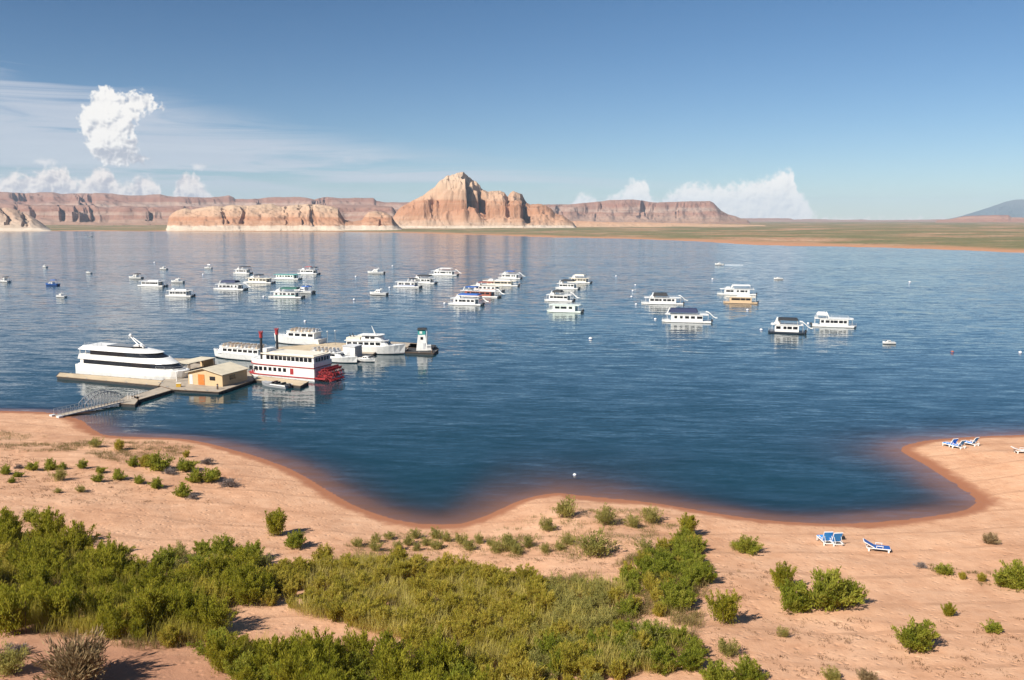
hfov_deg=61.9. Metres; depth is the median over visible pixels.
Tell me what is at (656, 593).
seepwillow shrub
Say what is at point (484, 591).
seepwillow shrub
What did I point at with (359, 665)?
leafy shrub
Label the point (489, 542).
grey green shrub
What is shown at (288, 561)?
seepwillow shrub
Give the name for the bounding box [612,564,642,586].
leafy shrub
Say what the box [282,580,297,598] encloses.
seepwillow shrub
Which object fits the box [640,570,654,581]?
seepwillow shrub
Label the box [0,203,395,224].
shadowed cliff
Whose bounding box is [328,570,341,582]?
seepwillow shrub
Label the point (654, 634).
grey green shrub
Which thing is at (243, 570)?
tamarisk shrub
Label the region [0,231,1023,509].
water
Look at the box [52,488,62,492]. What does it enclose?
grey green shrub
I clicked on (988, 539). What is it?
dry shrub
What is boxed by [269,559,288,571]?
seepwillow shrub
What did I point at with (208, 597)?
tamarisk shrub
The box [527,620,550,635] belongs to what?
grey green shrub
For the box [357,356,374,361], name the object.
cabin cruiser
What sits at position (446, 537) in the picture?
grey green shrub
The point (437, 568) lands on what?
seepwillow shrub
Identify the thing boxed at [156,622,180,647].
seepwillow shrub
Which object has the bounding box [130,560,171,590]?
tamarisk shrub
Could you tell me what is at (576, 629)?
seepwillow shrub
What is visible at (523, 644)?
seepwillow shrub
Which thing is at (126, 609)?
seepwillow shrub
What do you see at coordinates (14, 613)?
tamarisk shrub
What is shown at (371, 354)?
floating dock
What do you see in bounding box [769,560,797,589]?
tamarisk shrub
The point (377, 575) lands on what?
seepwillow shrub
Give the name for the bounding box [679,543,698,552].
leafy shrub
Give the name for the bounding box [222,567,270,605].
tamarisk shrub
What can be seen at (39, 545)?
tamarisk shrub
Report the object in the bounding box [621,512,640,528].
grey green shrub
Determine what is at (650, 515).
grey green shrub
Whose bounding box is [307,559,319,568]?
seepwillow shrub
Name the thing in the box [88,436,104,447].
grey green shrub
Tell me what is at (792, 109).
sky
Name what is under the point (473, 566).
seepwillow shrub
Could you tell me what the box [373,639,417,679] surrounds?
tamarisk shrub
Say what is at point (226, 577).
tamarisk shrub
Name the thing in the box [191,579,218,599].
seepwillow shrub
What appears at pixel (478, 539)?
grey green shrub
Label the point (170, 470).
dead brushwood
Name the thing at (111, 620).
tamarisk shrub
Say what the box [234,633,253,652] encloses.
tamarisk shrub
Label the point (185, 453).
seepwillow shrub
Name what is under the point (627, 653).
leafy shrub
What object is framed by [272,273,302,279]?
houseboat
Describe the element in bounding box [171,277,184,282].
cabin cruiser
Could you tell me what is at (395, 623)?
tall grass
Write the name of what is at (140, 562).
tamarisk shrub
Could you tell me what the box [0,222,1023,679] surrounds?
ground
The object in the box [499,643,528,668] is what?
seepwillow shrub
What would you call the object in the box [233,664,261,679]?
tamarisk shrub
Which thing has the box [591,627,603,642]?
seepwillow shrub
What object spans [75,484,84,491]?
grey green shrub
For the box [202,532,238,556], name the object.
leafy shrub
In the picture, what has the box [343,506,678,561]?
sand grass
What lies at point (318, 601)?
seepwillow shrub
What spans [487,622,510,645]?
seepwillow shrub
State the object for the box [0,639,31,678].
grey green shrub
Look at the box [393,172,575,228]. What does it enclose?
castle butte
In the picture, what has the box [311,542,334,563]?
seepwillow shrub
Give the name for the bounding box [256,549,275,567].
grey green shrub
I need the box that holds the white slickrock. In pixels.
[0,207,50,230]
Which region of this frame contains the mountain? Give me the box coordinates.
[951,199,1023,218]
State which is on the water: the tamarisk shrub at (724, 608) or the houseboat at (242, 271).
the houseboat at (242, 271)
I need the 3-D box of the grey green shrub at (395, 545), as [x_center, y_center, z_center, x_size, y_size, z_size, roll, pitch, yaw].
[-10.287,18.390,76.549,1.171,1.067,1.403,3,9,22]
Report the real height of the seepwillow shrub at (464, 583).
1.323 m
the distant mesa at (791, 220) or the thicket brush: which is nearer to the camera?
the thicket brush
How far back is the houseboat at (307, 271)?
478.07 m
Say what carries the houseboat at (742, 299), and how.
on the water
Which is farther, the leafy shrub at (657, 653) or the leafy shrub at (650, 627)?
the leafy shrub at (650, 627)
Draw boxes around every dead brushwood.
[1,642,32,656]
[12,463,24,468]
[163,467,178,474]
[185,493,200,499]
[198,457,217,463]
[218,476,241,487]
[914,562,928,568]
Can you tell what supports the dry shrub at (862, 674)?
on the ground at (976, 490)
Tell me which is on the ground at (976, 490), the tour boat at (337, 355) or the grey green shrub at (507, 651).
the grey green shrub at (507, 651)
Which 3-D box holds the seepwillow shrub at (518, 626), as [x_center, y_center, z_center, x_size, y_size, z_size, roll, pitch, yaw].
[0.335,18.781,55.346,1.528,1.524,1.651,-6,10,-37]
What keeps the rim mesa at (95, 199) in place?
on the ground at (976, 490)
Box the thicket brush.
[0,529,482,678]
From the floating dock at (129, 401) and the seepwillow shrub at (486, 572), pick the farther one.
the floating dock at (129, 401)
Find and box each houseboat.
[137,279,167,286]
[165,288,195,296]
[213,280,249,289]
[233,266,252,273]
[244,274,275,282]
[268,287,304,297]
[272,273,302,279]
[297,266,320,273]
[393,278,421,287]
[414,275,437,283]
[429,268,459,275]
[448,293,488,305]
[459,286,502,297]
[471,281,504,291]
[482,279,519,285]
[498,271,524,278]
[544,290,579,301]
[547,302,583,312]
[555,279,580,288]
[567,274,591,282]
[641,292,687,304]
[662,307,716,322]
[717,284,756,294]
[723,294,758,303]
[768,317,812,333]
[810,311,856,327]
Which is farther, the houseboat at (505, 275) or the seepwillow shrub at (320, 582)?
the houseboat at (505, 275)
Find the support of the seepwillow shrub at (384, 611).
on the ground at (976, 490)
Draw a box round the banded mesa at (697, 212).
[545,199,749,223]
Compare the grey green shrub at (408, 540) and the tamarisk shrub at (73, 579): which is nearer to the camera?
the tamarisk shrub at (73, 579)
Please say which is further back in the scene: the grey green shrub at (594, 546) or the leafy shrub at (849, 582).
the grey green shrub at (594, 546)
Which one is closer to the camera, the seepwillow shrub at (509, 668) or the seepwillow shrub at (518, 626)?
the seepwillow shrub at (509, 668)
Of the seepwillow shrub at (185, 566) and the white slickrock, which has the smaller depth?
the seepwillow shrub at (185, 566)
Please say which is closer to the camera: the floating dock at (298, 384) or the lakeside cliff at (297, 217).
the floating dock at (298, 384)
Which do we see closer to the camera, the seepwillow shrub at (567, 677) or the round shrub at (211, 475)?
the seepwillow shrub at (567, 677)
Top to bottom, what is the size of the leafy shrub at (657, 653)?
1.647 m
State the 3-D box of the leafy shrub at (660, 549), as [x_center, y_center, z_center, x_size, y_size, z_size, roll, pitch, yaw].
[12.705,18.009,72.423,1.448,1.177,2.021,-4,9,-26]
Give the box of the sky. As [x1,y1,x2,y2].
[0,0,1023,219]
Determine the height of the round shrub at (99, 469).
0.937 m
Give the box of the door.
[198,374,204,384]
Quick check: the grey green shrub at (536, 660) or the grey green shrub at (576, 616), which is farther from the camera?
the grey green shrub at (576, 616)
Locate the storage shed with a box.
[343,344,362,356]
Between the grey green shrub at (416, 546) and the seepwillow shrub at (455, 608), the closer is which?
the seepwillow shrub at (455, 608)
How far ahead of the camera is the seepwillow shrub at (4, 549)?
65.97 m
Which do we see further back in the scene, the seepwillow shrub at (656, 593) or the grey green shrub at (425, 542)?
the grey green shrub at (425, 542)
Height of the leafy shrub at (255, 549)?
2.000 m
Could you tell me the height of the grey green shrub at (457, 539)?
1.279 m
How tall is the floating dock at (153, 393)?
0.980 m
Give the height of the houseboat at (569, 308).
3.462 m
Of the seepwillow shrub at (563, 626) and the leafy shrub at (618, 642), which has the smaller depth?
the leafy shrub at (618, 642)
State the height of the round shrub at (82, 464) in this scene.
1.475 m
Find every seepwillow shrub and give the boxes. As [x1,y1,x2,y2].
[0,541,10,560]
[0,565,13,580]
[23,530,35,542]
[75,617,91,632]
[80,544,96,554]
[113,438,124,450]
[114,603,131,623]
[137,454,150,467]
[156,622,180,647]
[172,562,199,573]
[182,449,190,456]
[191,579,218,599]
[194,576,210,585]
[216,585,234,604]
[218,555,234,568]
[254,567,267,579]
[258,565,282,578]
[260,583,273,599]
[260,587,280,605]
[261,567,277,579]
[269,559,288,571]
[273,570,291,592]
[280,556,292,567]
[280,563,298,579]
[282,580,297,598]
[285,595,298,608]
[290,556,311,572]
[290,573,304,588]
[291,570,309,582]
[298,587,316,604]
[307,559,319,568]
[308,595,326,612]
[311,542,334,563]
[311,575,329,589]
[314,587,326,596]
[315,570,324,578]
[317,554,338,572]
[321,594,349,621]
[322,584,343,605]
[328,565,341,572]
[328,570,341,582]
[330,573,345,584]
[331,579,355,600]
[338,557,362,576]
[339,552,356,562]
[342,601,366,626]
[347,589,368,604]
[348,568,371,579]
[350,572,375,589]
[352,584,367,594]
[361,562,373,570]
[361,598,379,619]
[362,557,375,565]
[370,571,384,585]
[370,604,396,627]
[371,563,388,576]
[372,599,383,606]
[373,584,388,594]
[376,553,391,567]
[376,592,387,605]
[382,605,393,611]
[386,593,397,604]
[387,558,410,581]
[389,546,408,562]
[390,544,408,560]
[395,604,415,623]
[397,620,424,644]
[404,556,425,577]
[405,576,427,590]
[406,586,419,597]
[407,613,427,628]
[408,634,425,652]
[410,553,428,566]
[411,589,434,608]
[414,570,425,580]
[415,600,438,625]
[418,624,442,647]
[421,573,436,583]
[421,578,439,592]
[424,561,446,578]
[425,560,434,568]
[430,579,457,600]
[436,551,456,568]
[436,602,447,617]
[436,615,456,636]
[439,589,461,610]
[441,564,465,581]
[448,605,464,618]
[449,553,473,572]
[450,608,467,625]
[450,617,480,642]
[455,611,478,626]
[459,593,481,611]
[459,636,475,652]
[460,578,474,587]
[460,585,478,598]
[461,602,480,623]
[463,559,484,573]
[464,570,477,581]
[466,650,495,669]
[471,607,501,630]
[473,664,489,677]
[475,628,489,645]
[476,561,496,582]
[478,594,491,608]
[479,585,493,598]
[480,643,490,653]
[480,663,506,679]
[485,572,509,591]
[486,599,498,612]
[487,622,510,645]
[491,611,501,619]
[492,567,513,579]
[494,597,522,617]
[495,585,513,603]
[496,638,509,650]
[496,660,519,679]
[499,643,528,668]
[502,615,516,626]
[506,618,528,635]
[508,603,529,619]
[509,636,535,657]
[510,592,529,609]
[511,658,546,679]
[515,563,538,584]
[515,633,528,641]
[520,579,540,590]
[520,609,536,631]
[525,579,549,602]
[525,602,543,614]
[529,574,548,584]
[533,588,557,612]
[539,625,558,639]
[548,644,586,676]
[552,617,569,637]
[552,637,584,657]
[562,673,575,679]
[567,624,585,639]
[576,637,595,652]
[576,668,600,679]
[578,653,604,677]
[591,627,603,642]
[595,623,613,635]
[604,586,625,603]
[606,658,630,679]
[611,629,627,638]
[617,560,639,573]
[628,628,654,652]
[632,594,642,606]
[635,549,651,560]
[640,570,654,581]
[642,572,661,590]
[649,585,663,601]
[651,600,667,617]
[655,537,671,550]
[660,571,674,581]
[673,556,682,561]
[958,571,966,579]
[976,572,986,581]
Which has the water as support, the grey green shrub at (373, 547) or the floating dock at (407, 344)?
the floating dock at (407, 344)
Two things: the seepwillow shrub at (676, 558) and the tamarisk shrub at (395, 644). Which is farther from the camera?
the seepwillow shrub at (676, 558)
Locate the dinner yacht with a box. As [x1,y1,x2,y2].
[75,333,189,379]
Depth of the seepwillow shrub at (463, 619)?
56.23 m
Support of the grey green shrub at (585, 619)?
on the ground at (976, 490)
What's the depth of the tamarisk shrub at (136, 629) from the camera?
53.71 m
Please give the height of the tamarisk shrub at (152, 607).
3.459 m
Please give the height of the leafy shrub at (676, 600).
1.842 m
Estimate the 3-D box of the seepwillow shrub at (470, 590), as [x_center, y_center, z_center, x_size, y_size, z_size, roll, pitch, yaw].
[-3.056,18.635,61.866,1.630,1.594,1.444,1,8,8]
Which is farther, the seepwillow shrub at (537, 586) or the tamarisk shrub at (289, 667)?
the seepwillow shrub at (537, 586)
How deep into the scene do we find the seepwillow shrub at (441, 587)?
62.83 m
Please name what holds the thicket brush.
on the ground at (976, 490)
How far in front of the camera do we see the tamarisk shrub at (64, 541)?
67.59 m
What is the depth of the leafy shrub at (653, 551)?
71.11 m
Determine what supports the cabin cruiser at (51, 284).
on the water
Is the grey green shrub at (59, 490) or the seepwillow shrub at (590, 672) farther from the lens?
the grey green shrub at (59, 490)
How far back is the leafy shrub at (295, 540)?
75.06 m
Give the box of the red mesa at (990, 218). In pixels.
[935,215,1023,222]
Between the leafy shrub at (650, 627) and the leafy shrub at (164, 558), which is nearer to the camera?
the leafy shrub at (650, 627)
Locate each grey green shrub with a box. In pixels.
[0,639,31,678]
[47,468,67,481]
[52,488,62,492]
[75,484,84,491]
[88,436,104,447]
[172,540,191,557]
[172,555,192,569]
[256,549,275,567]
[350,536,363,546]
[367,539,383,551]
[371,532,381,542]
[383,530,395,539]
[391,539,402,548]
[402,533,414,545]
[407,528,423,538]
[411,542,422,550]
[418,536,432,546]
[428,538,443,549]
[429,526,443,537]
[439,530,452,541]
[454,533,468,543]
[463,537,475,550]
[472,530,484,543]
[486,538,495,544]
[489,540,503,553]
[494,532,522,551]
[494,649,508,663]
[504,673,532,679]
[509,541,524,554]
[518,646,550,670]
[521,533,535,547]
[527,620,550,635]
[538,514,556,531]
[538,542,552,553]
[539,589,561,604]
[539,668,558,679]
[544,583,558,594]
[544,611,564,625]
[546,571,565,586]
[549,494,577,518]
[549,601,570,619]
[551,595,577,610]
[554,537,565,550]
[556,582,569,592]
[556,630,583,646]
[558,590,583,607]
[559,531,576,547]
[559,588,578,598]
[566,573,589,588]
[567,612,589,625]
[570,526,618,558]
[571,599,594,615]
[574,592,596,609]
[575,580,591,596]
[576,611,616,632]
[581,667,604,679]
[585,582,609,601]
[588,572,605,584]
[589,575,617,590]
[591,608,613,625]
[592,502,617,525]
[593,589,611,608]
[596,604,613,615]
[596,606,618,624]
[617,633,654,668]
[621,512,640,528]
[628,619,666,647]
[633,536,654,551]
[634,617,659,628]
[638,502,663,523]
[655,622,674,641]
[717,637,740,658]
[729,540,738,549]
[776,626,790,637]
[819,665,842,679]
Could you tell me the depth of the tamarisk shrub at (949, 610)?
59.09 m
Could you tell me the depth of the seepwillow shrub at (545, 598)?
59.82 m
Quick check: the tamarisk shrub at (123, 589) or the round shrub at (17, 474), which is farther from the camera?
the round shrub at (17, 474)
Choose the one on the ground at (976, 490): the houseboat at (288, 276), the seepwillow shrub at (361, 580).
the seepwillow shrub at (361, 580)
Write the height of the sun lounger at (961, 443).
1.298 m
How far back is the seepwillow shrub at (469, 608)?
58.29 m
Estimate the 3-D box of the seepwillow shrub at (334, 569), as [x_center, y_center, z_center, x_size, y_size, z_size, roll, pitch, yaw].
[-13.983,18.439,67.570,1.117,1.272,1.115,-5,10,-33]
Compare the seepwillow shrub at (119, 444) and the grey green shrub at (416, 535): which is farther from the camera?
the seepwillow shrub at (119, 444)
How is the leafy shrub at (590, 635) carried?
on the ground at (976, 490)
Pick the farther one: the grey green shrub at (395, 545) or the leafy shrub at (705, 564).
the grey green shrub at (395, 545)
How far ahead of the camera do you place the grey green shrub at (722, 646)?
51.65 m
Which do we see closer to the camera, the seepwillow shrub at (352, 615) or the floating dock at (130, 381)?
the seepwillow shrub at (352, 615)
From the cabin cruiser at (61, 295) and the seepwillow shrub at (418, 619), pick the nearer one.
the seepwillow shrub at (418, 619)
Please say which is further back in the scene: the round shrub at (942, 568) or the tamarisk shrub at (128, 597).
the round shrub at (942, 568)
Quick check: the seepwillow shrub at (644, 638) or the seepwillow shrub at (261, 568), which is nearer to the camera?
the seepwillow shrub at (644, 638)
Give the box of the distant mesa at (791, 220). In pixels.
[742,218,945,221]
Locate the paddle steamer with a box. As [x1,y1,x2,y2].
[249,328,345,381]
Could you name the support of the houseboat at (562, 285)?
on the water
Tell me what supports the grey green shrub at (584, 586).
on the ground at (976, 490)
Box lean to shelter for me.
[178,357,215,370]
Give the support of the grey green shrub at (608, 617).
on the ground at (976, 490)
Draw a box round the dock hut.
[185,362,248,386]
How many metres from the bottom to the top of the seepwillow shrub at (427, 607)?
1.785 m
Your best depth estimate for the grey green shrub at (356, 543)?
76.56 m
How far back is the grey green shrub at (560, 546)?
74.92 m
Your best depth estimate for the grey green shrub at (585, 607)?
58.62 m
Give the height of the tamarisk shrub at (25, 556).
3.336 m
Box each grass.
[0,429,192,463]
[2,534,713,679]
[283,548,688,676]
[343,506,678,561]
[928,563,1023,592]
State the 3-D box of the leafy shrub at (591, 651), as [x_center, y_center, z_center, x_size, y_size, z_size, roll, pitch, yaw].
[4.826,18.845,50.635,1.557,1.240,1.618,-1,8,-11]
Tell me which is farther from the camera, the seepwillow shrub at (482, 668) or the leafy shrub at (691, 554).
the leafy shrub at (691, 554)
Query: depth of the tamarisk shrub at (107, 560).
62.70 m
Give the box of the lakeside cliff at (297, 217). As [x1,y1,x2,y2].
[166,204,401,230]
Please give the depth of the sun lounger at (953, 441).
112.09 m
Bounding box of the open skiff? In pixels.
[262,380,292,388]
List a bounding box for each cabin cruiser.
[0,276,11,282]
[46,279,59,285]
[56,292,66,297]
[129,273,143,278]
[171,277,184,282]
[294,285,315,293]
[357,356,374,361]
[368,269,384,273]
[370,288,388,294]
[883,339,895,343]
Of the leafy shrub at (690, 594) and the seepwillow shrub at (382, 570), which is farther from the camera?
the seepwillow shrub at (382, 570)
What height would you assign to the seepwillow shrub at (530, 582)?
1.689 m
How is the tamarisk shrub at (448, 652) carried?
on the ground at (976, 490)
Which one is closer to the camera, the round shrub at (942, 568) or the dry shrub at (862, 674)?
the dry shrub at (862, 674)
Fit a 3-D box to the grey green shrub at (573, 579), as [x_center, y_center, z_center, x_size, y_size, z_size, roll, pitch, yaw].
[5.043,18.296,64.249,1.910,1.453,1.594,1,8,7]
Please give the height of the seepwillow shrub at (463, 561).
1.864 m
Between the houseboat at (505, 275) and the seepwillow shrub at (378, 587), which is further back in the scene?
the houseboat at (505, 275)
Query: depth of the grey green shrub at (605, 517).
81.49 m
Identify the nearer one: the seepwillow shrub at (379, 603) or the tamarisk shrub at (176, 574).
the seepwillow shrub at (379, 603)
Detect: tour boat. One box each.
[214,342,265,360]
[274,327,326,344]
[311,346,356,362]
[344,327,405,354]
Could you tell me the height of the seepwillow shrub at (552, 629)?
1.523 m
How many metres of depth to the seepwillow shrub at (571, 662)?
49.24 m
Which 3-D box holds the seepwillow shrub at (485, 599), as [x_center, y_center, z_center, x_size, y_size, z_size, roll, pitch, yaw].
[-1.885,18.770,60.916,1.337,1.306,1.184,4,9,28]
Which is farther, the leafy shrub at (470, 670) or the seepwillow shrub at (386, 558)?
the seepwillow shrub at (386, 558)
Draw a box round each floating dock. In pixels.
[56,372,162,387]
[118,395,138,406]
[131,386,171,402]
[159,362,254,394]
[174,358,199,364]
[254,376,308,388]
[278,342,345,350]
[357,352,375,357]
[390,342,416,348]
[405,343,438,354]
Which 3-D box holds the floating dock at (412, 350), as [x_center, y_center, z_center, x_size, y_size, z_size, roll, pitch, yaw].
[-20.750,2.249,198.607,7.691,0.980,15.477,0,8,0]
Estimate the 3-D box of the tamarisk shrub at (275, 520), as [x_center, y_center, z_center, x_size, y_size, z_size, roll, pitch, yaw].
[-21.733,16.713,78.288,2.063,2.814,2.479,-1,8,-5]
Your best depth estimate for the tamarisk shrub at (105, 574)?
60.35 m
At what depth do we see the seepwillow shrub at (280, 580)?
63.98 m
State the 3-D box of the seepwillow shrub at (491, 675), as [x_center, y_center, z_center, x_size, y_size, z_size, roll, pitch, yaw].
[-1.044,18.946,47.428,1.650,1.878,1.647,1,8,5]
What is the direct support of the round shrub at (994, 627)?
on the ground at (976, 490)
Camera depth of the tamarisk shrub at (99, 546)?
66.51 m
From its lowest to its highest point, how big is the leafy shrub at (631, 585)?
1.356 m
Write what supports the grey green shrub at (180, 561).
on the ground at (976, 490)
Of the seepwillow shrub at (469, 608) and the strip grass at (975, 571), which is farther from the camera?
the strip grass at (975, 571)
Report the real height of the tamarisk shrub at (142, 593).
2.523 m
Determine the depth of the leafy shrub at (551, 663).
49.53 m
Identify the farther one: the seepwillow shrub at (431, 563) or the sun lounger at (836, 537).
the sun lounger at (836, 537)
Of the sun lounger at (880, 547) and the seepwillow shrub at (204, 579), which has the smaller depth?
the seepwillow shrub at (204, 579)
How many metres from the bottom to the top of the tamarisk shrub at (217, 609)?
3.236 m
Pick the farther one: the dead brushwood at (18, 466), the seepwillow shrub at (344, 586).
the dead brushwood at (18, 466)
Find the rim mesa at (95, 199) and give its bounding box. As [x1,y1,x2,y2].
[0,192,408,211]
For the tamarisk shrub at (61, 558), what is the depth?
63.37 m
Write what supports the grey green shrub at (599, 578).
on the ground at (976, 490)
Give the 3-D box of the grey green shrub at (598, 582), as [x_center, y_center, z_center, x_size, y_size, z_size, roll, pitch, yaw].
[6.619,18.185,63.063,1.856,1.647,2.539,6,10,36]
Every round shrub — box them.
[0,463,11,474]
[8,476,15,482]
[13,471,24,476]
[22,505,40,522]
[24,461,39,470]
[42,457,59,470]
[58,461,67,468]
[75,458,88,468]
[90,471,103,481]
[95,466,107,472]
[111,468,127,479]
[125,454,138,466]
[133,474,144,483]
[143,449,175,470]
[147,476,163,488]
[171,481,192,497]
[176,457,200,471]
[184,467,203,482]
[199,467,221,482]
[932,562,954,575]
[979,618,1003,633]
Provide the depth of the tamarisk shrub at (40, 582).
57.35 m
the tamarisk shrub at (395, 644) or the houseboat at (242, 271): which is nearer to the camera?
the tamarisk shrub at (395, 644)
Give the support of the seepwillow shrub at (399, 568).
on the ground at (976, 490)
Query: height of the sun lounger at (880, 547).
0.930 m
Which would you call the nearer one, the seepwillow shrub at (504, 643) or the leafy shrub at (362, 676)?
the leafy shrub at (362, 676)
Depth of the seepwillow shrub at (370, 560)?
69.83 m
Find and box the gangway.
[49,390,123,417]
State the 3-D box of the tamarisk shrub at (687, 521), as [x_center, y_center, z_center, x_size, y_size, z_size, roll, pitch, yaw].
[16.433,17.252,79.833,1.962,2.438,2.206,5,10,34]
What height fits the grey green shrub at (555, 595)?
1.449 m
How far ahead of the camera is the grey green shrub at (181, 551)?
70.22 m
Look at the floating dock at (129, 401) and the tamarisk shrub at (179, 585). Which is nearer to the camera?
the tamarisk shrub at (179, 585)
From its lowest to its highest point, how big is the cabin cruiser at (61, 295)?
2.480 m
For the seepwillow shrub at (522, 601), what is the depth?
60.20 m
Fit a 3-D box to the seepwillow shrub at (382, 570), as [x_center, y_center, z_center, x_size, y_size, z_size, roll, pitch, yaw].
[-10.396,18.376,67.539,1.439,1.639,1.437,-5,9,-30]
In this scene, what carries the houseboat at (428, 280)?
on the water
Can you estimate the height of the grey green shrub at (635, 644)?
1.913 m
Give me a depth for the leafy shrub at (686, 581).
63.29 m
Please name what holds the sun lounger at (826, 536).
on the ground at (976, 490)
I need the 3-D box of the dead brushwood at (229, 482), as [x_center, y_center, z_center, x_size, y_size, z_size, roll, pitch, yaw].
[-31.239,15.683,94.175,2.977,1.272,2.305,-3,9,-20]
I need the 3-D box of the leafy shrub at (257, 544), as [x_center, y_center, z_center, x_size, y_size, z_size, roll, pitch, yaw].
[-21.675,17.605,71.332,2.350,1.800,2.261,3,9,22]
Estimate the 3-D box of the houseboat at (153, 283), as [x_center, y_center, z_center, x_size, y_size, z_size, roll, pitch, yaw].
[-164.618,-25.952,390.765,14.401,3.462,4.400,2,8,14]
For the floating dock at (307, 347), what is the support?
on the water
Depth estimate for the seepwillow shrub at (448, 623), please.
56.13 m
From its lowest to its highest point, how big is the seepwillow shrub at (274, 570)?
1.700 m
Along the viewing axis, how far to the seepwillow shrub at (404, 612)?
57.27 m
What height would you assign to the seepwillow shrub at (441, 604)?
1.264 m
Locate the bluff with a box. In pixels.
[572,221,764,226]
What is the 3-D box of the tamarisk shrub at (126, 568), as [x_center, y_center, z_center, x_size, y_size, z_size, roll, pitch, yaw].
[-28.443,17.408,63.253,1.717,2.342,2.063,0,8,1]
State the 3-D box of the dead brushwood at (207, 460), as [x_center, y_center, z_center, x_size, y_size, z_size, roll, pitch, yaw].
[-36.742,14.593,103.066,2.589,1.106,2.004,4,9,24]
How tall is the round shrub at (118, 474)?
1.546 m
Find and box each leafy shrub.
[147,544,180,570]
[184,551,209,568]
[185,624,240,660]
[192,539,210,555]
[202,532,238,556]
[221,649,263,679]
[232,545,259,556]
[244,539,265,556]
[244,658,281,679]
[283,528,306,548]
[336,650,373,679]
[351,669,379,679]
[441,668,469,679]
[442,657,478,679]
[534,630,566,656]
[540,648,577,677]
[583,647,604,660]
[584,628,614,651]
[604,627,637,654]
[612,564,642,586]
[613,594,639,618]
[613,618,639,634]
[618,649,641,672]
[623,579,645,595]
[633,554,655,569]
[633,619,674,643]
[639,565,660,577]
[643,547,657,557]
[645,637,672,656]
[645,644,680,674]
[650,557,675,577]
[654,549,674,568]
[655,545,669,554]
[656,577,685,598]
[658,586,694,611]
[663,624,689,646]
[668,526,694,540]
[669,535,689,550]
[670,644,705,674]
[671,543,690,560]
[671,559,691,576]
[673,586,698,604]
[675,576,695,590]
[677,564,704,585]
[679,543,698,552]
[681,554,711,567]
[682,634,709,655]
[683,535,707,552]
[684,551,709,562]
[692,559,709,571]
[694,561,717,583]
[699,658,736,679]
[730,653,769,679]
[731,533,764,555]
[778,578,813,614]
[782,565,864,611]
[838,576,869,603]
[890,615,940,653]
[992,567,1017,588]
[996,558,1023,590]
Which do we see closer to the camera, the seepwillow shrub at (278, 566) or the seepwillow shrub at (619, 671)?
the seepwillow shrub at (619, 671)
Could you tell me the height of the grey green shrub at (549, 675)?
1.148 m
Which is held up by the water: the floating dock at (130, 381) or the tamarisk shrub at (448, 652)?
the floating dock at (130, 381)
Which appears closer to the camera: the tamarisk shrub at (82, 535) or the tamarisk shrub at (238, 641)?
the tamarisk shrub at (238, 641)
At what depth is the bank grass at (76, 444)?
109.63 m
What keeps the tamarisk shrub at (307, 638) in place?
on the ground at (976, 490)
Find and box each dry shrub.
[29,623,110,679]
[856,667,878,679]
[982,531,1001,544]
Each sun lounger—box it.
[816,532,833,545]
[829,533,843,545]
[863,538,890,552]
[942,438,957,447]
[948,440,965,448]
[965,437,979,445]
[1011,446,1023,453]
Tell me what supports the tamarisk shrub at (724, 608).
on the ground at (976, 490)
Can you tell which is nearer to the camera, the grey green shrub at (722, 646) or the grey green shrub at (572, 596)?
the grey green shrub at (722, 646)
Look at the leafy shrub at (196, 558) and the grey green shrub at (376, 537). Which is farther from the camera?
the grey green shrub at (376, 537)
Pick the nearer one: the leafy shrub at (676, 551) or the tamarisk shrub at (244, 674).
the tamarisk shrub at (244, 674)
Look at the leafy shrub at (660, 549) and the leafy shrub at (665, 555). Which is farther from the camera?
the leafy shrub at (660, 549)
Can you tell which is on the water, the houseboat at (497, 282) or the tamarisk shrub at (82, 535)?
the houseboat at (497, 282)
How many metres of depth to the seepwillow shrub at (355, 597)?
60.15 m
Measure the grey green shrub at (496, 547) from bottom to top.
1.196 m
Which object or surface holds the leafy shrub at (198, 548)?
on the ground at (976, 490)
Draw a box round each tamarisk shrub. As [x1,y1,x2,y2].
[0,506,27,539]
[0,527,18,549]
[0,583,15,599]
[0,583,36,637]
[4,528,60,564]
[5,535,56,576]
[12,556,58,591]
[15,575,57,610]
[28,505,66,538]
[29,533,49,545]
[37,578,81,631]
[44,550,70,579]
[47,529,76,554]
[51,519,100,555]
[59,561,83,582]
[60,571,88,596]
[70,551,90,565]
[74,546,124,584]
[76,585,115,619]
[82,562,118,591]
[84,532,129,559]
[92,602,129,640]
[95,540,136,566]
[106,577,141,602]
[116,559,143,582]
[121,592,137,606]
[123,613,145,640]
[126,554,148,570]
[126,580,176,630]
[127,584,166,602]
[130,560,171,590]
[156,578,200,613]
[162,581,198,629]
[166,564,196,582]
[181,560,211,582]
[183,587,240,632]
[197,593,210,610]
[201,550,231,579]
[203,630,242,674]
[208,569,233,593]
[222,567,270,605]
[223,556,260,581]
[226,541,261,567]
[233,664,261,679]
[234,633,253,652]
[245,638,266,658]
[248,634,298,676]
[253,567,274,588]
[264,506,287,536]
[268,642,318,679]
[283,636,351,673]
[287,626,335,658]
[292,658,347,679]
[303,667,346,679]
[329,660,354,679]
[334,622,375,660]
[362,628,413,674]
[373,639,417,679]
[402,667,434,679]
[408,654,419,675]
[412,645,444,675]
[414,623,469,675]
[415,663,460,679]
[423,663,445,679]
[454,664,489,679]
[677,512,698,532]
[705,587,742,624]
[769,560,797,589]
[940,601,956,615]
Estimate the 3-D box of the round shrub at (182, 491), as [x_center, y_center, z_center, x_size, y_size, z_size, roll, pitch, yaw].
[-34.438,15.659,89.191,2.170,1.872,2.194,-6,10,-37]
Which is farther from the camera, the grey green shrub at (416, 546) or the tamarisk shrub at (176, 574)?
the grey green shrub at (416, 546)
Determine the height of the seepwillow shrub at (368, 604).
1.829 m

